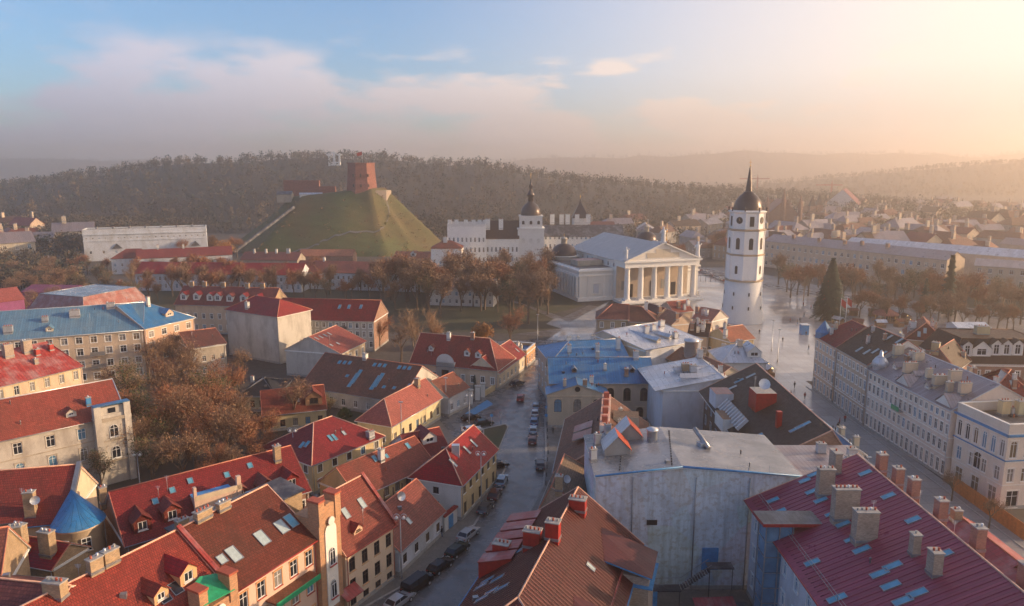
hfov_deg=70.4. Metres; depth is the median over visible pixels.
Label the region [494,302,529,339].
bare tree
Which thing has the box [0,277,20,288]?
bare tree
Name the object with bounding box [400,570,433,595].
parked van
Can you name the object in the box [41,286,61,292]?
bare tree
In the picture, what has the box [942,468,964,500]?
bare tree
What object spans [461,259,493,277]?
bare tree
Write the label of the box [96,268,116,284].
bare tree
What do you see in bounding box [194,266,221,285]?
bare tree
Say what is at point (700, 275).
arcade frame
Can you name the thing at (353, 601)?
door
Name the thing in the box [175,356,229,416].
bare tree
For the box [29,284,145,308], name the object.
school block
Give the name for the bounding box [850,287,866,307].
bare tree
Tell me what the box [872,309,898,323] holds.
carousel
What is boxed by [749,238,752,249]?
window
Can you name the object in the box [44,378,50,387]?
window
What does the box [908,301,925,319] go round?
bare tree
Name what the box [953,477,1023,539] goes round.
hoarding
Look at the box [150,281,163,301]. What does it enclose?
bare tree
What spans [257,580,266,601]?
window
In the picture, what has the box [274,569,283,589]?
window
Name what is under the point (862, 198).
distant house
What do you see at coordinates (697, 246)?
statue
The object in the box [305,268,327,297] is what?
bare tree
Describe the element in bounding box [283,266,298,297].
bare tree
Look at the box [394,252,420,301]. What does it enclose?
bare tree
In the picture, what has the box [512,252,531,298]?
bare tree
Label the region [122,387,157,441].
bare tree
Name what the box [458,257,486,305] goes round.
bare tree
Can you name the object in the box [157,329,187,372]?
bare tree
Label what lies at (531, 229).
palace tower
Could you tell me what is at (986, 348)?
town house
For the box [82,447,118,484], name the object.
bare tree
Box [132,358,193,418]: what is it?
bare tree
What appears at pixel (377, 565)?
window
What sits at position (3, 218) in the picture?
distant house
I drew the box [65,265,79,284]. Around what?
bare tree
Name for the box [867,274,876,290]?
bare tree
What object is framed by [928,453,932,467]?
window
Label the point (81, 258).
bare tree
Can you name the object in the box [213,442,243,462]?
bare tree
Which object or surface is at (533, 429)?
parked car
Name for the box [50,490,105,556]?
round turret
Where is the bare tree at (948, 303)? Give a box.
[934,293,963,322]
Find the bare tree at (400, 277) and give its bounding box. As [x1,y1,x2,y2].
[393,267,409,302]
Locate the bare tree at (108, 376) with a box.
[94,363,123,387]
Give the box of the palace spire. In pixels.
[572,197,587,224]
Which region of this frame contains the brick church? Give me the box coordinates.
[764,189,802,225]
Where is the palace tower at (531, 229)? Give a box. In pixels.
[517,180,544,261]
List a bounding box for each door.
[630,284,632,296]
[671,282,675,293]
[701,548,718,569]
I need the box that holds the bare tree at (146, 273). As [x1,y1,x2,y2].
[137,267,156,291]
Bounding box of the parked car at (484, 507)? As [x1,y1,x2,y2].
[476,500,494,514]
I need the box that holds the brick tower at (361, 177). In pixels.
[347,151,376,193]
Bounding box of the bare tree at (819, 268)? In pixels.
[813,262,826,289]
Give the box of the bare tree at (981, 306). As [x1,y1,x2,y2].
[970,303,992,321]
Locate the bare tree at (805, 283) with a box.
[800,274,811,300]
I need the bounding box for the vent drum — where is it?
[684,338,698,357]
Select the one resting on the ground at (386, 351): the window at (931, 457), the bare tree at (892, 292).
the bare tree at (892, 292)
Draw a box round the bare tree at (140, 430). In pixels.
[106,413,158,473]
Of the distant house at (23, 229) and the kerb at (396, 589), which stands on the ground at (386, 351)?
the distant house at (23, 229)
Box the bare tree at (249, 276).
[240,265,260,284]
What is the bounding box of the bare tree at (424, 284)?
[415,272,435,310]
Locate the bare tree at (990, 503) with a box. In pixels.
[981,495,1011,528]
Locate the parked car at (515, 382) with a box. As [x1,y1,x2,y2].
[509,379,524,386]
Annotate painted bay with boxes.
[465,400,491,413]
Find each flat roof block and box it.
[583,416,802,589]
[774,441,874,474]
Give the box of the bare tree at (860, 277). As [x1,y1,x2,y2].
[839,262,868,295]
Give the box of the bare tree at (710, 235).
[707,232,717,239]
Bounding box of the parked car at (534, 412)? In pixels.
[531,409,538,416]
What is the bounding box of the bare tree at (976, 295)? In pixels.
[965,285,992,317]
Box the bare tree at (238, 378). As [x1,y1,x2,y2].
[220,362,247,399]
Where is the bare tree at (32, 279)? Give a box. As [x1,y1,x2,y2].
[25,274,38,283]
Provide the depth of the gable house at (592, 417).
129.17 m
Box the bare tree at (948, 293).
[935,289,955,320]
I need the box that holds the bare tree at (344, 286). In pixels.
[336,278,352,298]
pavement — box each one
[359,365,561,605]
[531,410,555,510]
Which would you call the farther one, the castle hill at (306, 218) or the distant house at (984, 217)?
the distant house at (984, 217)
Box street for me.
[773,371,1023,556]
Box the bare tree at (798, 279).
[796,265,806,294]
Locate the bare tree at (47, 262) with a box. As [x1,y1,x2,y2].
[38,258,54,266]
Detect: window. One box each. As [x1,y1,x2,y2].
[12,442,23,455]
[14,385,20,395]
[15,463,24,467]
[29,381,35,391]
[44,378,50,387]
[46,435,54,448]
[48,455,57,465]
[59,374,64,383]
[60,339,67,345]
[73,371,78,380]
[75,337,82,344]
[77,349,83,355]
[77,428,85,440]
[80,448,88,461]
[81,536,93,551]
[90,336,97,342]
[94,372,100,379]
[105,335,111,341]
[106,346,112,353]
[107,359,113,365]
[109,424,119,437]
[112,446,121,459]
[119,334,125,340]
[120,345,126,352]
[133,333,139,339]
[135,356,141,363]
[149,331,153,337]
[239,591,247,605]
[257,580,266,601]
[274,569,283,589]
[280,419,285,426]
[290,559,298,579]
[292,594,300,605]
[293,418,297,425]
[305,417,310,424]
[305,549,313,568]
[307,585,314,596]
[317,464,322,473]
[329,547,337,567]
[331,580,338,599]
[333,458,336,466]
[347,452,351,460]
[349,556,356,573]
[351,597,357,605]
[361,446,365,454]
[362,548,368,565]
[363,569,369,585]
[363,587,369,598]
[374,441,377,449]
[374,540,380,556]
[375,560,381,577]
[375,579,381,589]
[384,486,389,496]
[386,532,391,548]
[386,553,392,568]
[387,571,392,581]
[395,481,400,491]
[403,552,407,564]
[415,542,419,553]
[432,486,438,494]
[436,523,440,533]
[554,399,561,412]
[571,365,576,372]
[573,399,580,412]
[607,388,613,397]
[623,388,630,401]
[629,365,634,372]
[636,407,643,417]
[639,388,647,401]
[735,238,739,249]
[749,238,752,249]
[749,575,752,589]
[750,217,754,226]
[751,546,754,562]
[779,592,783,605]
[782,561,786,578]
[793,577,797,595]
[807,595,810,605]
[889,429,893,442]
[894,432,897,445]
[898,435,902,447]
[903,438,907,451]
[908,440,912,454]
[914,444,917,457]
[918,447,922,460]
[923,450,927,464]
[925,432,929,443]
[927,415,931,426]
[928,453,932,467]
[931,435,935,446]
[934,457,938,471]
[937,438,940,449]
[938,421,942,432]
[939,460,943,474]
[955,445,961,460]
[955,466,961,478]
[956,420,961,436]
[963,423,969,440]
[967,451,972,465]
[970,475,978,490]
[971,452,980,470]
[972,427,978,444]
[979,459,985,473]
[980,431,986,448]
[987,484,995,500]
[989,435,995,453]
[993,465,999,480]
[997,439,1004,457]
[1004,491,1017,508]
[1006,469,1013,482]
[1009,441,1017,458]
[1020,468,1023,482]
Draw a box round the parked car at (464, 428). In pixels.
[461,425,482,431]
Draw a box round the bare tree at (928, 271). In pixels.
[919,265,938,294]
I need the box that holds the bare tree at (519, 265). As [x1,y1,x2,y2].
[505,259,531,298]
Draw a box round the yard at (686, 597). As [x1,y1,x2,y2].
[657,589,752,605]
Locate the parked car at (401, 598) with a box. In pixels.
[383,590,414,605]
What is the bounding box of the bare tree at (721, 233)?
[712,227,728,237]
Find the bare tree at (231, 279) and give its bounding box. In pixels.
[228,275,240,285]
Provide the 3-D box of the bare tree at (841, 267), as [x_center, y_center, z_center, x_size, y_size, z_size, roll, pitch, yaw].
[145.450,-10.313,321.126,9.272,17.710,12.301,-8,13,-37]
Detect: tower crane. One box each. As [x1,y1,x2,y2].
[740,175,769,190]
[816,180,842,193]
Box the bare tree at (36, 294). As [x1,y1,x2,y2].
[23,287,39,301]
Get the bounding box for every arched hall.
[545,375,607,427]
[546,350,651,419]
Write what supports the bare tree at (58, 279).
on the ground at (386, 351)
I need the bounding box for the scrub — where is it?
[238,193,441,255]
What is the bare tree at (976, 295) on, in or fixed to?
on the ground at (386, 351)
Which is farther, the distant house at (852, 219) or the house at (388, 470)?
the distant house at (852, 219)
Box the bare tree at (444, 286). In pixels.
[428,271,460,317]
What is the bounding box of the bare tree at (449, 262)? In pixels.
[436,247,466,273]
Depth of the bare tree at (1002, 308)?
255.67 m
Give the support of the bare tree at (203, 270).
on the ground at (386, 351)
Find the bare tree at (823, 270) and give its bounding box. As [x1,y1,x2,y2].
[813,262,826,287]
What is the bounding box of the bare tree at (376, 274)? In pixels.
[366,263,392,300]
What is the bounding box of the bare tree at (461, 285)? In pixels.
[452,273,472,310]
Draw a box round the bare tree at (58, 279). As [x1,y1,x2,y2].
[44,267,71,284]
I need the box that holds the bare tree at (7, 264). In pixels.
[3,260,22,269]
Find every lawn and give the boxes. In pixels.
[96,374,292,503]
[144,274,582,331]
[343,411,362,424]
[367,298,559,333]
[484,424,506,447]
[938,294,1023,313]
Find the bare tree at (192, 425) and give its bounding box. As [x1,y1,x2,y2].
[171,407,222,468]
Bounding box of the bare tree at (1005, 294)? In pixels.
[1001,283,1017,317]
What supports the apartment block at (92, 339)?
on the ground at (386, 351)
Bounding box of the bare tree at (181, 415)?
[152,377,222,460]
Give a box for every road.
[369,347,545,605]
[495,340,557,345]
[512,300,597,336]
[698,267,1023,319]
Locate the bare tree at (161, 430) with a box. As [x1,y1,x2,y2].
[133,404,181,464]
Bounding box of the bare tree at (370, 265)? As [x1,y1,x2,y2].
[365,259,391,288]
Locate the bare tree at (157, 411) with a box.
[137,389,193,459]
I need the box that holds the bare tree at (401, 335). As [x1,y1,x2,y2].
[390,322,416,361]
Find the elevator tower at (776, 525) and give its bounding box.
[752,511,821,605]
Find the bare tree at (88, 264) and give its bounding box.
[82,259,91,274]
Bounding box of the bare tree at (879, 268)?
[869,259,886,281]
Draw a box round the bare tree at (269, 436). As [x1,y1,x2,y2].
[259,426,279,448]
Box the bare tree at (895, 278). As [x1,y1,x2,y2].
[884,271,906,299]
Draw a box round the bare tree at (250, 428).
[222,411,265,454]
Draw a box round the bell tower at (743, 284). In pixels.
[721,161,767,324]
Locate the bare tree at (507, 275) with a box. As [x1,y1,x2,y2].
[499,263,515,300]
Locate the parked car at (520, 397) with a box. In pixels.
[516,394,524,401]
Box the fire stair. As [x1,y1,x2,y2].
[654,559,734,605]
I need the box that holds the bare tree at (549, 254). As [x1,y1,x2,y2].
[536,245,558,286]
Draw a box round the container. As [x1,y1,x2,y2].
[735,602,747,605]
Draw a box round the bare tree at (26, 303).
[22,293,34,308]
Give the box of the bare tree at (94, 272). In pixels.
[88,262,106,283]
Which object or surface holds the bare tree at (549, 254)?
on the ground at (386, 351)
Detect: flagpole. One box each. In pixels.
[839,298,845,324]
[845,296,851,321]
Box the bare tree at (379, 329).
[377,314,392,347]
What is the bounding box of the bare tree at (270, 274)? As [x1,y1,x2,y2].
[257,264,282,286]
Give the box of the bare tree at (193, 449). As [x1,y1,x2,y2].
[144,429,214,471]
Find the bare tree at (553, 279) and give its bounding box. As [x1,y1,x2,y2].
[537,269,561,314]
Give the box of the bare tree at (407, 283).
[400,262,427,309]
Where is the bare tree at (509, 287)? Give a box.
[494,275,519,314]
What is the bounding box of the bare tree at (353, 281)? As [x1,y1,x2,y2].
[348,277,359,298]
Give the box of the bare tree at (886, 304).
[877,296,895,318]
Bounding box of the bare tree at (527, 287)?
[512,267,545,323]
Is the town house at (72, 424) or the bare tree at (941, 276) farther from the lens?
the bare tree at (941, 276)
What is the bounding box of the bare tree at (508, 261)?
[500,250,513,265]
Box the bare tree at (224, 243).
[213,239,234,251]
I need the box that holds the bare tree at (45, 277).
[41,272,50,281]
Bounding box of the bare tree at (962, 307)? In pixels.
[955,301,973,321]
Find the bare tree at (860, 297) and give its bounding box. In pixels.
[851,288,877,317]
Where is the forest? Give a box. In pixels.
[0,148,1022,233]
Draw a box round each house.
[0,212,20,225]
[0,231,35,261]
[0,287,24,310]
[0,338,83,397]
[0,378,136,485]
[0,461,98,536]
[0,522,30,575]
[0,572,75,605]
[3,223,16,231]
[8,211,44,229]
[12,521,91,579]
[15,223,38,231]
[20,529,238,605]
[21,284,81,308]
[25,227,56,249]
[51,216,94,247]
[97,443,311,555]
[110,248,141,274]
[135,262,309,291]
[136,244,232,263]
[173,281,286,333]
[176,484,343,605]
[178,327,227,378]
[224,295,312,363]
[237,375,291,411]
[240,248,305,262]
[260,384,326,431]
[261,415,385,494]
[276,191,293,202]
[282,297,388,351]
[284,325,366,376]
[299,257,436,291]
[300,249,356,260]
[300,352,438,412]
[302,472,397,605]
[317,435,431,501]
[354,377,442,447]
[385,478,446,575]
[389,424,447,456]
[394,250,430,261]
[407,424,498,520]
[409,331,515,389]
[429,277,498,306]
[430,371,470,416]
[458,486,658,605]
[470,339,526,389]
[513,341,535,367]
[536,334,628,397]
[537,453,586,509]
[551,392,649,473]
[588,217,614,224]
[592,319,703,364]
[595,303,629,332]
[603,214,633,234]
[618,210,646,225]
[628,301,657,325]
[635,219,653,236]
[637,348,727,429]
[648,303,665,316]
[649,221,677,243]
[657,309,690,332]
[661,299,693,320]
[664,216,701,235]
[665,346,737,375]
[679,227,704,245]
[681,209,709,219]
[684,236,710,254]
[684,237,712,257]
[687,317,712,356]
[692,305,728,329]
[698,214,722,234]
[698,363,842,444]
[704,227,727,239]
[707,339,768,370]
[708,321,755,356]
[709,211,728,221]
[712,231,727,260]
[721,202,733,211]
[744,448,1023,605]
[764,234,964,291]
[765,230,773,238]
[768,216,809,234]
[769,225,785,236]
[771,220,794,231]
[779,230,796,235]
[792,228,803,236]
[793,201,807,214]
[799,213,833,229]
[802,228,823,238]
[805,209,828,217]
[805,224,835,237]
[812,320,867,402]
[821,202,842,213]
[822,218,837,228]
[823,230,857,238]
[823,420,867,456]
[824,207,859,221]
[824,231,849,238]
[827,188,860,208]
[830,229,855,235]
[831,231,860,240]
[833,211,858,223]
[833,324,926,425]
[835,218,865,230]
[840,225,856,233]
[848,237,1023,276]
[856,223,889,233]
[856,224,876,238]
[857,213,875,225]
[858,194,868,206]
[860,205,878,214]
[862,223,909,240]
[864,343,1023,478]
[867,210,889,219]
[872,200,890,208]
[877,205,897,218]
[880,212,918,228]
[880,223,917,233]
[894,215,922,223]
[898,208,916,215]
[902,316,936,347]
[906,196,923,203]
[906,226,942,243]
[909,219,947,231]
[914,220,949,231]
[919,202,945,217]
[919,217,933,224]
[919,324,1023,379]
[921,224,961,239]
[922,197,940,204]
[925,339,971,369]
[934,194,953,199]
[936,196,952,202]
[940,231,977,245]
[942,215,979,225]
[942,218,959,226]
[942,218,976,228]
[945,197,973,212]
[946,222,979,239]
[947,506,1023,581]
[950,398,1023,509]
[956,214,995,223]
[965,206,1005,222]
[972,236,999,247]
[972,258,1023,300]
[974,241,990,246]
[975,199,989,209]
[975,220,1004,231]
[976,226,1023,246]
[980,368,1023,396]
[987,200,1002,210]
[996,211,1023,230]
[998,204,1023,215]
[999,237,1023,249]
[1001,204,1023,218]
[1002,199,1018,209]
[1007,227,1023,231]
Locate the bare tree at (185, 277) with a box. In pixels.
[168,266,195,285]
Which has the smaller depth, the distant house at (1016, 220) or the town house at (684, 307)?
the town house at (684, 307)
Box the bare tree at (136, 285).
[130,281,143,290]
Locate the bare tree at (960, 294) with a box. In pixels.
[952,289,968,321]
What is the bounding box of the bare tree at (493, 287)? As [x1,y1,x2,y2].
[482,279,504,312]
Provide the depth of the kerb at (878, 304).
310.27 m
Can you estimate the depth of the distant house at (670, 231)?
552.46 m
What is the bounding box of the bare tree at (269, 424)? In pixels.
[249,405,285,437]
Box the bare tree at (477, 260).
[468,254,483,265]
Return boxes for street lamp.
[132,452,141,482]
[393,514,406,578]
[465,393,472,424]
[475,451,484,503]
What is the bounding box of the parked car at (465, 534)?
[456,525,479,541]
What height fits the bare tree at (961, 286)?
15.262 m
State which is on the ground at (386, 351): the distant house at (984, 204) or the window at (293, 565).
the distant house at (984, 204)
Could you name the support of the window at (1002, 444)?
in the town house at (987, 457)
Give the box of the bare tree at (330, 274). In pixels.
[322,263,342,293]
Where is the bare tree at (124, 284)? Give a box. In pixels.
[118,280,132,285]
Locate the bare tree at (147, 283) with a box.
[136,275,153,299]
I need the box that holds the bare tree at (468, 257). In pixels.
[454,248,479,272]
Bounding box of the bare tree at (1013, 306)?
[1001,304,1016,328]
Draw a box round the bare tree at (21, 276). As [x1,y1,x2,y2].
[13,271,28,286]
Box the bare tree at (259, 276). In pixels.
[255,269,265,282]
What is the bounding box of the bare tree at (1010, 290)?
[1000,283,1022,305]
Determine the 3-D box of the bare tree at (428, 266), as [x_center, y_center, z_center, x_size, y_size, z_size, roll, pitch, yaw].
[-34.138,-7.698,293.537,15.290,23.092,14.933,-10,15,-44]
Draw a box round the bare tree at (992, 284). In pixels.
[983,275,999,307]
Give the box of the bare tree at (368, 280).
[358,274,376,298]
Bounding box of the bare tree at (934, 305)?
[922,293,939,319]
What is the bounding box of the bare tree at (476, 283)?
[466,270,486,311]
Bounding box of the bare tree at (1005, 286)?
[994,275,1014,304]
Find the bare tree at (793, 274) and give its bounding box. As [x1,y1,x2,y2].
[782,264,808,297]
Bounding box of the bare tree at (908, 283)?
[895,273,918,294]
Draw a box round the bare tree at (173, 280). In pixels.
[163,259,177,296]
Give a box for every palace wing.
[430,236,463,266]
[447,219,485,263]
[486,218,518,265]
[543,214,623,249]
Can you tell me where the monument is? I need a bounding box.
[326,151,341,165]
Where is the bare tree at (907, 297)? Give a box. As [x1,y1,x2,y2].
[893,292,913,311]
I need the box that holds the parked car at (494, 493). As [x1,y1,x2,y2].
[487,487,502,500]
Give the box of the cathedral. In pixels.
[546,225,702,304]
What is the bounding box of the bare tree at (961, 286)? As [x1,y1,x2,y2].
[954,278,972,313]
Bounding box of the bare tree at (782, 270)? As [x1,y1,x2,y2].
[777,260,795,291]
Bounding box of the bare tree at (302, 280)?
[292,265,309,297]
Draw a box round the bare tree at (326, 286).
[315,278,334,298]
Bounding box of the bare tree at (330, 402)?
[326,394,336,416]
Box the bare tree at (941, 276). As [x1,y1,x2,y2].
[925,272,947,288]
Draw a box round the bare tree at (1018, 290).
[1016,280,1023,314]
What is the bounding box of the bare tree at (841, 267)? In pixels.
[837,260,849,290]
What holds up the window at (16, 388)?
in the town house at (27, 367)
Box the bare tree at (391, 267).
[375,247,411,299]
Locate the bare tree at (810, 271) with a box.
[801,262,822,295]
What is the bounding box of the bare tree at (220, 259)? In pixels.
[214,256,224,261]
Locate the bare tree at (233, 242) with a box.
[229,236,243,256]
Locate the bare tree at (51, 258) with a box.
[41,254,56,264]
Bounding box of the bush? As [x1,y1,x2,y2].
[337,407,351,418]
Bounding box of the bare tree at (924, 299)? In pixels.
[913,295,933,317]
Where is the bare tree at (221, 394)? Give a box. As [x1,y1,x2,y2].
[193,377,246,438]
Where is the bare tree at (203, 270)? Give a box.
[190,262,210,279]
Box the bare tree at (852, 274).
[842,268,865,301]
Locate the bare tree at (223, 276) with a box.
[210,269,231,286]
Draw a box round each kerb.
[365,468,505,605]
[483,423,507,448]
[529,402,546,510]
[709,268,991,311]
[720,276,1023,320]
[806,386,1023,548]
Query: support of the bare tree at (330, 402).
on the ground at (386, 351)
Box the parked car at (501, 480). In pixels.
[495,474,508,486]
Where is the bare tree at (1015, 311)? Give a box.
[1006,302,1023,329]
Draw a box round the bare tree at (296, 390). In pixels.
[277,369,312,409]
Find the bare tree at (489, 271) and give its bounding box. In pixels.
[474,262,499,309]
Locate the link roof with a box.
[164,477,305,532]
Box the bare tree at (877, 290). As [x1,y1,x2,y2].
[870,281,886,307]
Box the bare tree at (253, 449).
[237,429,267,455]
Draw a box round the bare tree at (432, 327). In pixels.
[418,305,446,333]
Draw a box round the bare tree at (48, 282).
[42,274,59,284]
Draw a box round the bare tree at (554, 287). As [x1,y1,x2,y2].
[545,269,561,300]
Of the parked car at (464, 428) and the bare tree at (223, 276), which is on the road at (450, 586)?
the parked car at (464, 428)
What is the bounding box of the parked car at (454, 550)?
[444,540,469,558]
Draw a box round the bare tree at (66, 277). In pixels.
[56,266,71,284]
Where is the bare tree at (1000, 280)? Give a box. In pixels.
[989,274,1006,303]
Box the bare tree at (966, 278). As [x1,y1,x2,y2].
[958,271,973,302]
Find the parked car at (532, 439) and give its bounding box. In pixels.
[528,435,537,444]
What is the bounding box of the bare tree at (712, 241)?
[706,236,717,248]
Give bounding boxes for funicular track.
[232,206,294,253]
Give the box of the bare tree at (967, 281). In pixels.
[954,271,975,290]
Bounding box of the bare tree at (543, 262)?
[527,255,555,276]
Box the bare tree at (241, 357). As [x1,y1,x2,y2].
[229,344,251,383]
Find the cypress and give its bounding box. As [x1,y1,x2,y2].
[472,374,476,391]
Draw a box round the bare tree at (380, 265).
[371,257,393,292]
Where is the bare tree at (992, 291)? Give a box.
[987,281,1000,315]
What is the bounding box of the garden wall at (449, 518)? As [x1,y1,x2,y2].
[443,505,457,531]
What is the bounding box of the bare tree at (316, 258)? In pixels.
[307,254,322,265]
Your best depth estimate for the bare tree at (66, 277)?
338.52 m
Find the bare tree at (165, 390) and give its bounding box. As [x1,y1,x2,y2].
[145,378,206,440]
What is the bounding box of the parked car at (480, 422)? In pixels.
[473,418,493,426]
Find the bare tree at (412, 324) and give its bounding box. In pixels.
[395,308,429,350]
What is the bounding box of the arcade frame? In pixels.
[698,274,724,280]
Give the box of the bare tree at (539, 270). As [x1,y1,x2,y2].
[533,265,548,302]
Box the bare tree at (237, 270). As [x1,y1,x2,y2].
[231,261,247,286]
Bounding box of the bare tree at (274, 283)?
[271,277,279,287]
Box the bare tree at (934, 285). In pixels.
[915,276,945,295]
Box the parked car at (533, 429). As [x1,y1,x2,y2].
[529,425,537,434]
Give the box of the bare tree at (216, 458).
[195,439,229,468]
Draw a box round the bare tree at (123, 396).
[117,384,140,420]
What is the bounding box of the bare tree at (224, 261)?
[218,256,234,268]
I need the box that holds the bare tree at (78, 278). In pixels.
[71,271,88,284]
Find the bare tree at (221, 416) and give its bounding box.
[200,400,260,458]
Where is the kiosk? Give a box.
[799,323,808,334]
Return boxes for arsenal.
[82,224,207,261]
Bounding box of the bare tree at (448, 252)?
[445,246,462,277]
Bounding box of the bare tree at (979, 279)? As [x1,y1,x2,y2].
[956,269,991,304]
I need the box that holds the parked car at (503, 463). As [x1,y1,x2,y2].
[497,459,509,467]
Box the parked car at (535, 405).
[532,402,539,409]
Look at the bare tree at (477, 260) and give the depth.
327.33 m
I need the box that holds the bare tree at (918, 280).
[912,266,937,294]
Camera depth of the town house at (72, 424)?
129.47 m
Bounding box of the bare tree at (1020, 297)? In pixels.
[1009,286,1023,324]
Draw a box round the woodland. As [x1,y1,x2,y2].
[0,207,1016,290]
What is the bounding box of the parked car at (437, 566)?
[426,556,453,575]
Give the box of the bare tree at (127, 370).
[111,358,149,396]
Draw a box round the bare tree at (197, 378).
[180,365,235,423]
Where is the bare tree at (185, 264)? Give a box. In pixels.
[178,259,195,269]
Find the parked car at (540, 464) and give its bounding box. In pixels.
[535,459,545,469]
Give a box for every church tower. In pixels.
[808,195,815,211]
[815,193,822,211]
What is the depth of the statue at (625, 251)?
305.52 m
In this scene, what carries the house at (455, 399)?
on the ground at (386, 351)
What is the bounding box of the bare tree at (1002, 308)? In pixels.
[993,302,1011,328]
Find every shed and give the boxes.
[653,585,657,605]
[692,596,736,605]
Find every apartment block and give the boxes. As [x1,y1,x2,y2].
[0,301,147,382]
[113,295,195,377]
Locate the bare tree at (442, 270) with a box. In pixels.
[429,263,459,281]
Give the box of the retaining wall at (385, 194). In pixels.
[376,190,390,200]
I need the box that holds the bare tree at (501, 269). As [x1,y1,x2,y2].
[482,258,514,301]
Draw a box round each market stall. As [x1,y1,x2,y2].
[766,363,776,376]
[832,315,844,324]
[847,308,858,315]
[852,318,864,323]
[868,308,877,316]
[874,319,887,327]
[893,318,905,326]
[900,312,911,320]
[904,315,912,324]
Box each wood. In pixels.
[0,147,1023,180]
[723,158,1023,195]
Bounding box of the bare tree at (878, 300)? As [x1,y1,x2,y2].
[876,296,892,318]
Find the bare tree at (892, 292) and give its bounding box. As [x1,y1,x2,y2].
[884,275,896,307]
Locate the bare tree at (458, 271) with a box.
[453,265,462,276]
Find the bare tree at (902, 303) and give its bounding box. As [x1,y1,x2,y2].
[891,296,907,318]
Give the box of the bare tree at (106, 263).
[99,260,109,272]
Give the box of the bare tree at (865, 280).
[858,267,868,290]
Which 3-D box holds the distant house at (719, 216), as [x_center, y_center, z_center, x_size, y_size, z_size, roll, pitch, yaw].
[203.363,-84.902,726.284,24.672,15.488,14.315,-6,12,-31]
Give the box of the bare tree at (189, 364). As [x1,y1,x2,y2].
[166,335,206,392]
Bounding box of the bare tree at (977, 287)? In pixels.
[971,283,982,305]
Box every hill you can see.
[0,150,1023,180]
[0,157,974,232]
[232,187,440,256]
[713,162,1023,195]
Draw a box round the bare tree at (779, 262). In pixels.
[769,252,789,284]
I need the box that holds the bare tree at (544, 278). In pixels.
[530,271,550,316]
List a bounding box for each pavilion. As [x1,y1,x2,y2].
[299,192,322,196]
[944,322,991,328]
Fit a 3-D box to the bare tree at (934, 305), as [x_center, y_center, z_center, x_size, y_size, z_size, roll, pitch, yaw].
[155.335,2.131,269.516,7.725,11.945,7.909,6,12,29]
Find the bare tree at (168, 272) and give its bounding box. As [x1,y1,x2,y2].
[163,264,188,287]
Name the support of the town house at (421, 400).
on the ground at (386, 351)
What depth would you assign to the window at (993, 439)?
124.09 m
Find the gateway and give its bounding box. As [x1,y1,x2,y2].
[468,382,494,403]
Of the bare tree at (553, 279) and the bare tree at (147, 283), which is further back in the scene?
the bare tree at (147, 283)
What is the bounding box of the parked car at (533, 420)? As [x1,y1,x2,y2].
[530,417,538,424]
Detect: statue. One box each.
[623,247,628,260]
[659,227,667,242]
[694,242,701,257]
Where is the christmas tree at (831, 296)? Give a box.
[809,258,847,320]
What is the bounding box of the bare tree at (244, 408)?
[223,386,257,438]
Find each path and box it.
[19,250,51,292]
[293,202,388,251]
[547,301,608,339]
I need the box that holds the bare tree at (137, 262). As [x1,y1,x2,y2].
[127,255,140,270]
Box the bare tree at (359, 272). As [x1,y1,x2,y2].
[354,266,368,292]
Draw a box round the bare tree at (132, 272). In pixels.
[122,261,139,284]
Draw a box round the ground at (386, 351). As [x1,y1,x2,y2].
[0,181,1023,547]
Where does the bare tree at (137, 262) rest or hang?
on the ground at (386, 351)
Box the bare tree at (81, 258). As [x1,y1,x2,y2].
[70,254,90,269]
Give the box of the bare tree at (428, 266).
[408,256,445,310]
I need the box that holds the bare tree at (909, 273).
[901,265,924,297]
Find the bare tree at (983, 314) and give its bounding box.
[971,304,992,321]
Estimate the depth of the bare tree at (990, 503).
115.50 m
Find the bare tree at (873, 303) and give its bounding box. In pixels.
[864,292,884,317]
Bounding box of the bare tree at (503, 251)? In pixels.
[497,248,513,284]
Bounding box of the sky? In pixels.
[0,0,1023,162]
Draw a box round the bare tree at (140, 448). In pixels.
[122,432,173,479]
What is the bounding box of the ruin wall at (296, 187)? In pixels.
[283,180,335,195]
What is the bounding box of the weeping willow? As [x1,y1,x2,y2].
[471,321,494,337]
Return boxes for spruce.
[918,278,929,313]
[935,254,957,316]
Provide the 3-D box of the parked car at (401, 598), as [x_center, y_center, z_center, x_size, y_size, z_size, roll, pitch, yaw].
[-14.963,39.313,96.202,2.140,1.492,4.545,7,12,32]
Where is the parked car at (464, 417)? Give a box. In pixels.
[461,413,480,421]
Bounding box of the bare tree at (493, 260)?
[482,254,503,268]
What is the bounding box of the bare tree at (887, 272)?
[880,264,899,295]
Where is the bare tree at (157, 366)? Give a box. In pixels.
[145,353,178,397]
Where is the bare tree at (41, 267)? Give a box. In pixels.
[32,263,47,275]
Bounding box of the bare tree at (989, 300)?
[978,293,1000,324]
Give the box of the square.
[642,267,1023,380]
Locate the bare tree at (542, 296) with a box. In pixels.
[540,283,549,305]
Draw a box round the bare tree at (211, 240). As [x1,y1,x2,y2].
[207,234,216,246]
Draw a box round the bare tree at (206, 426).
[169,386,236,460]
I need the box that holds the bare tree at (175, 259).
[169,256,180,261]
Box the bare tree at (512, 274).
[506,270,531,309]
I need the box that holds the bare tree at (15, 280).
[5,274,22,286]
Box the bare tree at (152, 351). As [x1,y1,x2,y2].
[133,337,164,380]
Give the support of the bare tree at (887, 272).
on the ground at (386, 351)
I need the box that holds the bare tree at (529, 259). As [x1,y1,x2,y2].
[520,250,540,273]
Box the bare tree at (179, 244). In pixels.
[174,239,188,247]
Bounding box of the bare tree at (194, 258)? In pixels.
[186,252,209,261]

